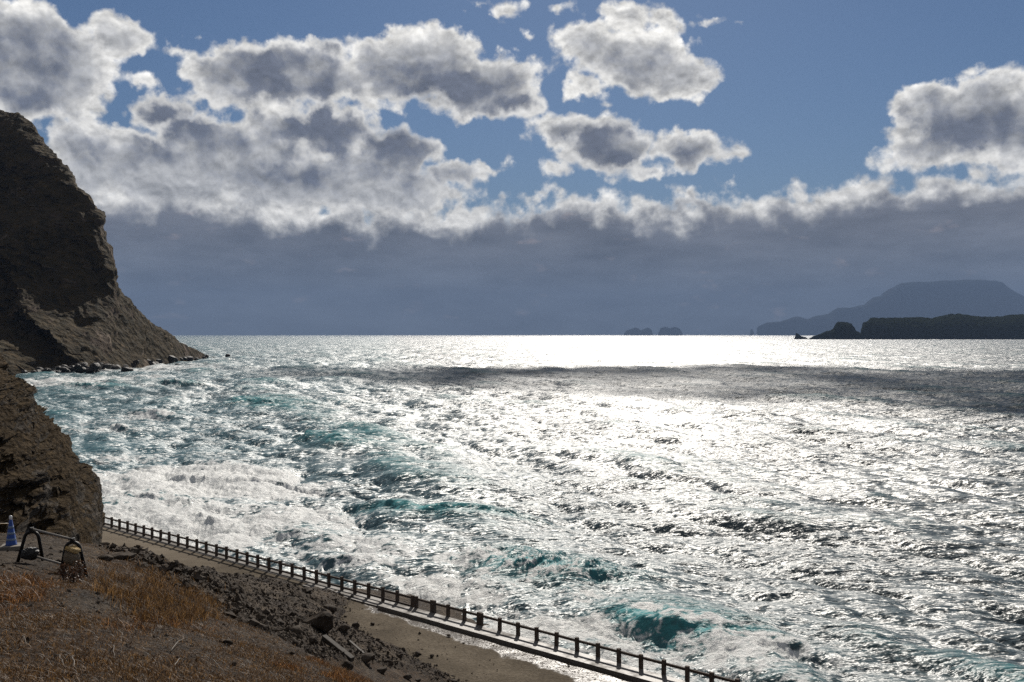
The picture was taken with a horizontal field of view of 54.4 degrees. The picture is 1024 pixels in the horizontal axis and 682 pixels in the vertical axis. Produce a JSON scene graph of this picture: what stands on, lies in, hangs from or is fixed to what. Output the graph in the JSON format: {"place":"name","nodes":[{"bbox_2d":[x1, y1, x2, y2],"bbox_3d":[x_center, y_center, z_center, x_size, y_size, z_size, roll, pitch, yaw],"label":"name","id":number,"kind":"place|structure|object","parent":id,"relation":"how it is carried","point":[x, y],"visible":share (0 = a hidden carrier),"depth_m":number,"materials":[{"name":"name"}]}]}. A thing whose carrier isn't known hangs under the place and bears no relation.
{"place":"outdoors","nodes":[
{"label":"outdoors","id":0,"kind":"place"},
{"bbox_2d":[0,569,225,634],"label":"rusty grass","id":1,"kind":"structure","parent":0,"point":[20,593],"depth_m":15.79,"materials":[{"name":"brown plant"}]},
{"bbox_2d":[0,533,489,681],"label":"hillside","id":2,"kind":"structure","parent":0,"point":[371,672],"depth_m":18.88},
{"bbox_2d":[0,515,24,550],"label":"traffic cone","id":3,"kind":"object","parent":2,"relation":"on","point":[11,544],"visible":0.96,"depth_m":23.83,"materials":[{"name":"blue plastic"}]},
{"bbox_2d":[16,527,87,576],"bbox_3d":[-9.813,4.501,21.219,1.721,0.953,0.469,0,0,26],"label":"pipe barricade","id":4,"kind":"object","parent":2,"relation":"on","point":[33,530],"visible":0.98,"depth_m":21.25,"materials":[{"name":"black paint"}]},
{"bbox_2d":[20,547,39,559],"bbox_3d":[-10.361,4.570,21.410,0.361,0.273,0.322,9,-2,-17],"label":"sandbag","id":5,"kind":"object","parent":4,"relation":"hanging from","point":[30,553],"visible":1,"depth_m":21.30,"materials":[{"name":"grey fabric"}]},
{"bbox_2d":[63,545,80,564],"bbox_3d":[-9.200,4.497,20.824,0.334,0.421,0.292,7,0,-6],"label":"sandbag","id":6,"kind":"object","parent":4,"relation":"hanging from","point":[71,554],"visible":0.94,"depth_m":20.72,"materials":[{"name":"beige fabric"}]},
{"bbox_2d":[0,353,105,543],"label":"crag","id":7,"kind":"structure","parent":2,"relation":"on","point":[49,482],"depth_m":33.32,"materials":[{"name":"brown stone"}]},
{"bbox_2d":[57,563,68,580],"bbox_3d":[-8.762,4.528,19.482,0.268,0.355,0.286,0,0,0],"label":"withered plant","id":8,"kind":"object","parent":2,"relation":"on","point":[63,577],"visible":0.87,"depth_m":19.45,"materials":[{"name":"brown plant"}]},
{"bbox_2d":[66,566,80,582],"bbox_3d":[-8.474,4.510,19.220,0.324,0.359,0.274,0,0,0],"label":"withered plant","id":9,"kind":"object","parent":2,"relation":"on","point":[72,573],"visible":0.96,"depth_m":19.21,"materials":[{"name":"brown plant"}]},
{"bbox_2d":[64,563,82,575],"bbox_3d":[-9.184,4.818,20.848,0.375,0.379,0.337,0,0,-11],"label":"plant","id":10,"kind":"object","parent":2,"relation":"on","point":[71,568],"visible":0.24,"depth_m":20.74,"materials":[{"name":"brown plant"}]},
{"bbox_2d":[73,560,87,580],"bbox_3d":[-8.637,4.592,19.900,0.308,0.420,0.364,0,0,-24],"label":"withered plant","id":11,"kind":"object","parent":2,"relation":"on","point":[80,568],"visible":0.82,"depth_m":19.90,"materials":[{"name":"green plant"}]},
{"bbox_2d":[97,555,112,560],"bbox_3d":[-10.711,5.724,26.210,0.222,0.193,0.410,0,1,44],"label":"boulder","id":12,"kind":"object","parent":2,"relation":"on","point":[104,557],"visible":0.84,"depth_m":26.14,"materials":[{"name":"grey stone"}]},
{"bbox_2d":[109,552,136,559],"bbox_3d":[-10.634,5.870,27.124,0.516,0.207,0.856,0,0,42],"label":"boulder","id":13,"kind":"object","parent":2,"relation":"on","point":[120,555],"visible":0.71,"depth_m":27.02,"materials":[{"name":"grey stone"}]},
{"bbox_2d":[0,533,309,681],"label":"pebbles","id":14,"kind":"object","parent":2,"relation":"on","point":[97,602],"visible":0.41,"depth_m":15.89,"materials":[{"name":"stone"}]},
{"bbox_2d":[75,546,238,629],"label":"tall grass","id":15,"kind":"structure","parent":2,"relation":"on","point":[153,593],"depth_m":19.05,"materials":[{"name":"brown plant"}]},
{"bbox_2d":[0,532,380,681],"bbox_3d":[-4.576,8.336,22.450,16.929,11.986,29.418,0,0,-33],"label":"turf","id":16,"kind":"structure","parent":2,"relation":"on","point":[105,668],"depth_m":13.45,"materials":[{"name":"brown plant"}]},
{"bbox_2d":[222,639,232,645],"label":"boulder","id":17,"kind":"object","parent":2,"relation":"on","point":[228,642],"visible":0.86,"depth_m":15.45,"materials":[{"name":"grey stone"}]},
{"bbox_2d":[86,542,467,681],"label":"scree stones","id":18,"kind":"object","parent":2,"relation":"on","point":[257,619],"visible":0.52,"depth_m":31.50,"materials":[{"name":"grey stone"}]},
{"bbox_2d":[290,625,301,633],"bbox_3d":[-6.952,9.234,31.785,0.483,0.232,0.489,0,0,31],"label":"boulder","id":19,"kind":"object","parent":2,"relation":"on","point":[297,629],"visible":0.69,"depth_m":31.68,"materials":[{"name":"grey stone"}]},
{"bbox_2d":[302,587,312,592],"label":"boulder","id":20,"kind":"object","parent":2,"relation":"on","point":[307,589],"visible":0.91,"depth_m":67.01,"materials":[{"name":"grey stone"}]},
{"bbox_2d":[309,636,317,643],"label":"boulder","id":21,"kind":"object","parent":2,"relation":"on","point":[312,639],"visible":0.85,"depth_m":32.40,"materials":[{"name":"grey stone"}]},
{"bbox_2d":[305,611,332,632],"bbox_3d":[-8.909,13.062,46.262,1.257,1.093,1.264,0,0,-42],"label":"boulder","id":22,"kind":"object","parent":2,"relation":"on","point":[321,621],"visible":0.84,"depth_m":45.85,"materials":[{"name":"grey stone"}]},
{"bbox_2d":[323,604,336,612],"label":"boulder","id":23,"kind":"object","parent":2,"relation":"on","point":[332,608],"visible":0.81,"depth_m":66.65,"materials":[{"name":"grey stone"}]},
{"bbox_2d":[321,635,354,661],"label":"concrete beam","id":24,"kind":"structure","parent":2,"relation":"on","point":[328,640],"depth_m":43.53,"materials":[{"name":"grey concrete"}]},
{"bbox_2d":[337,623,349,631],"bbox_3d":[-8.946,15.191,52.677,0.715,0.545,0.547,0,0,-34],"label":"boulder","id":25,"kind":"object","parent":2,"relation":"on","point":[343,627],"visible":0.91,"depth_m":52.53,"materials":[{"name":"grey stone"}]},
{"bbox_2d":[340,660,353,670],"bbox_3d":[-6.753,13.139,40.351,0.665,0.416,0.564,0,0,23],"label":"boulder","id":26,"kind":"object","parent":2,"relation":"on","point":[347,665],"visible":0.69,"depth_m":40.17,"materials":[{"name":"grey stone"}]},
{"bbox_2d":[351,622,359,629],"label":"boulder","id":27,"kind":"object","parent":2,"relation":"on","point":[355,625],"visible":0.81,"depth_m":60.90,"materials":[{"name":"grey stone"}]},
{"bbox_2d":[349,640,364,653],"bbox_3d":[-7.631,15.016,48.878,0.100,0.060,4.471,0,-9,-18],"label":"plank","id":28,"kind":"object","parent":2,"relation":"on","point":[355,645],"visible":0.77,"depth_m":48.84,"materials":[{"name":"wood"}]},
{"bbox_2d":[358,653,374,663],"bbox_3d":[-6.719,14.465,45.389,0.918,0.506,0.741,0,0,9],"label":"boulder","id":29,"kind":"object","parent":2,"relation":"on","point":[366,658],"visible":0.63,"depth_m":45.15,"materials":[{"name":"grey stone"}]},
{"bbox_2d":[377,666,386,673],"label":"boulder","id":30,"kind":"object","parent":2,"relation":"on","point":[381,670],"visible":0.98,"depth_m":45.28,"materials":[{"name":"grey stone"}]},
{"bbox_2d":[383,659,393,666],"bbox_3d":[-6.259,16.261,50.192,0.567,0.428,0.306,0,0,-21],"label":"boulder","id":31,"kind":"object","parent":2,"relation":"on","point":[390,663],"visible":0.66,"depth_m":50.10,"materials":[{"name":"grey stone"}]},
{"bbox_2d":[103,525,687,681],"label":"sea wall","id":32,"kind":"structure","parent":2,"relation":"on","point":[588,661],"depth_m":63.03,"materials":[{"name":"concrete"}]},
{"bbox_2d":[103,517,740,681],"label":"fence","id":33,"kind":"object","parent":32,"relation":"on","point":[481,616],"visible":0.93,"depth_m":70.70,"materials":[{"name":"wood"}]},
{"bbox_2d":[403,673,411,679],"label":"boulder","id":34,"kind":"object","parent":2,"relation":"on","point":[407,676],"visible":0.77,"depth_m":48.08,"materials":[{"name":"grey stone"}]},
{"bbox_2d":[267,655,370,681],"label":"orange grass","id":35,"kind":"structure","parent":0,"point":[334,676],"depth_m":16.14,"materials":[{"name":"orange plant"}]},
{"bbox_2d":[102,527,635,681],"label":"gravel road","id":36,"kind":"structure","parent":0,"point":[514,664],"depth_m":60.94,"materials":[{"name":"beige gravel"}]},
{"bbox_2d":[339,605,575,681],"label":"gravel stones","id":37,"kind":"object","parent":36,"relation":"on","point":[419,633],"visible":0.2,"depth_m":60.12,"materials":[{"name":"stone"}]},
{"bbox_2d":[0,0,1023,334],"label":"sky","id":38,"kind":"structure","parent":0,"point":[253,167],"materials":[{"name":"blue"}]},
{"bbox_2d":[15,335,1023,681],"bbox_3d":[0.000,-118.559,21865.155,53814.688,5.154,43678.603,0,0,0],"label":"sea","id":39,"kind":"structure","parent":0,"point":[767,509],"depth_m":155.60,"materials":[{"name":"liquid"}]},
{"bbox_2d":[42,368,51,371],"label":"shore rock","id":40,"kind":"object","parent":39,"relation":"in","point":[47,369],"visible":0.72,"depth_m":584.62,"materials":[{"name":"grey stone"}]},
{"bbox_2d":[59,367,69,371],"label":"shore rock","id":41,"kind":"object","parent":39,"relation":"in","point":[64,369],"visible":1,"depth_m":592.93,"materials":[{"name":"grey stone"}]},
{"bbox_2d":[67,366,76,371],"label":"shore rock","id":42,"kind":"object","parent":39,"relation":"in","point":[72,369],"visible":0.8,"depth_m":601.09,"materials":[{"name":"grey stone"}]},
{"bbox_2d":[74,362,87,366],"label":"shore rock","id":43,"kind":"object","parent":39,"relation":"in","point":[83,364],"visible":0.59,"depth_m":614.90,"materials":[{"name":"grey stone"}]},
{"bbox_2d":[90,363,100,369],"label":"shore rock","id":44,"kind":"object","parent":39,"relation":"in","point":[97,366],"visible":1,"depth_m":611.25,"materials":[{"name":"grey stone"}]},
{"bbox_2d":[0,110,204,374],"bbox_3d":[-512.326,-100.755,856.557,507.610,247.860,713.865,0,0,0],"label":"headland","id":45,"kind":"structure","parent":39,"relation":"in","point":[64,300],"depth_m":716.94,"materials":[{"name":"stone"}]},
{"bbox_2d":[94,361,103,369],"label":"shore rock","id":46,"kind":"object","parent":45,"relation":"on","point":[101,364],"visible":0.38,"depth_m":627.64,"materials":[{"name":"grey stone"}]},
{"bbox_2d":[104,363,111,368],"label":"shore rock","id":47,"kind":"object","parent":39,"relation":"in","point":[107,366],"visible":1,"depth_m":626.03,"materials":[{"name":"grey stone"}]},
{"bbox_2d":[121,367,133,371],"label":"sea rock","id":48,"kind":"object","parent":39,"relation":"in","point":[126,369],"visible":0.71,"depth_m":602.37,"materials":[{"name":"grey stone"}]},
{"bbox_2d":[168,355,175,361],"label":"shore rock","id":49,"kind":"object","parent":39,"relation":"in","point":[172,358],"visible":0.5,"depth_m":795.31,"materials":[{"name":"grey stone"}]},
{"bbox_2d":[624,327,652,334],"bbox_3d":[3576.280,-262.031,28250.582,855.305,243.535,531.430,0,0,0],"label":"distant islet","id":50,"kind":"object","parent":39,"relation":"in","point":[637,331],"visible":0.97,"depth_m":28028.21,"materials":[{"name":"blue stone"}]},
{"bbox_2d":[658,327,682,334],"bbox_3d":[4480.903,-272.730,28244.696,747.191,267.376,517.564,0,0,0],"label":"distant islet","id":51,"kind":"object","parent":39,"relation":"in","point":[670,331],"visible":0.97,"depth_m":28028.09,"materials":[{"name":"blue stone"}]},
{"bbox_2d":[794,333,806,338],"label":"islet rock","id":52,"kind":"object","parent":39,"relation":"in","point":[797,336],"visible":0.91,"depth_m":4905.01,"materials":[{"name":"grey stone"}]},
{"bbox_2d":[809,334,820,338],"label":"islet rock","id":53,"kind":"object","parent":39,"relation":"in","point":[818,336],"visible":0.48,"depth_m":4806.35,"materials":[{"name":"grey stone"}]},
{"bbox_2d":[757,280,1023,334],"bbox_3d":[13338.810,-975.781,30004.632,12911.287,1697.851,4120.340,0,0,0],"label":"distant mountain island","id":54,"kind":"structure","parent":0,"point":[981,298],"depth_m":28318.82,"materials":[{"name":"blue stone"}]},
{"bbox_2d":[821,313,1023,338],"bbox_3d":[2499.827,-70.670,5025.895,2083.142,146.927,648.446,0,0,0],"label":"wooded island","id":55,"kind":"structure","parent":0,"point":[956,326],"depth_m":4778.32,"materials":[{"name":"plant"}]}
]}

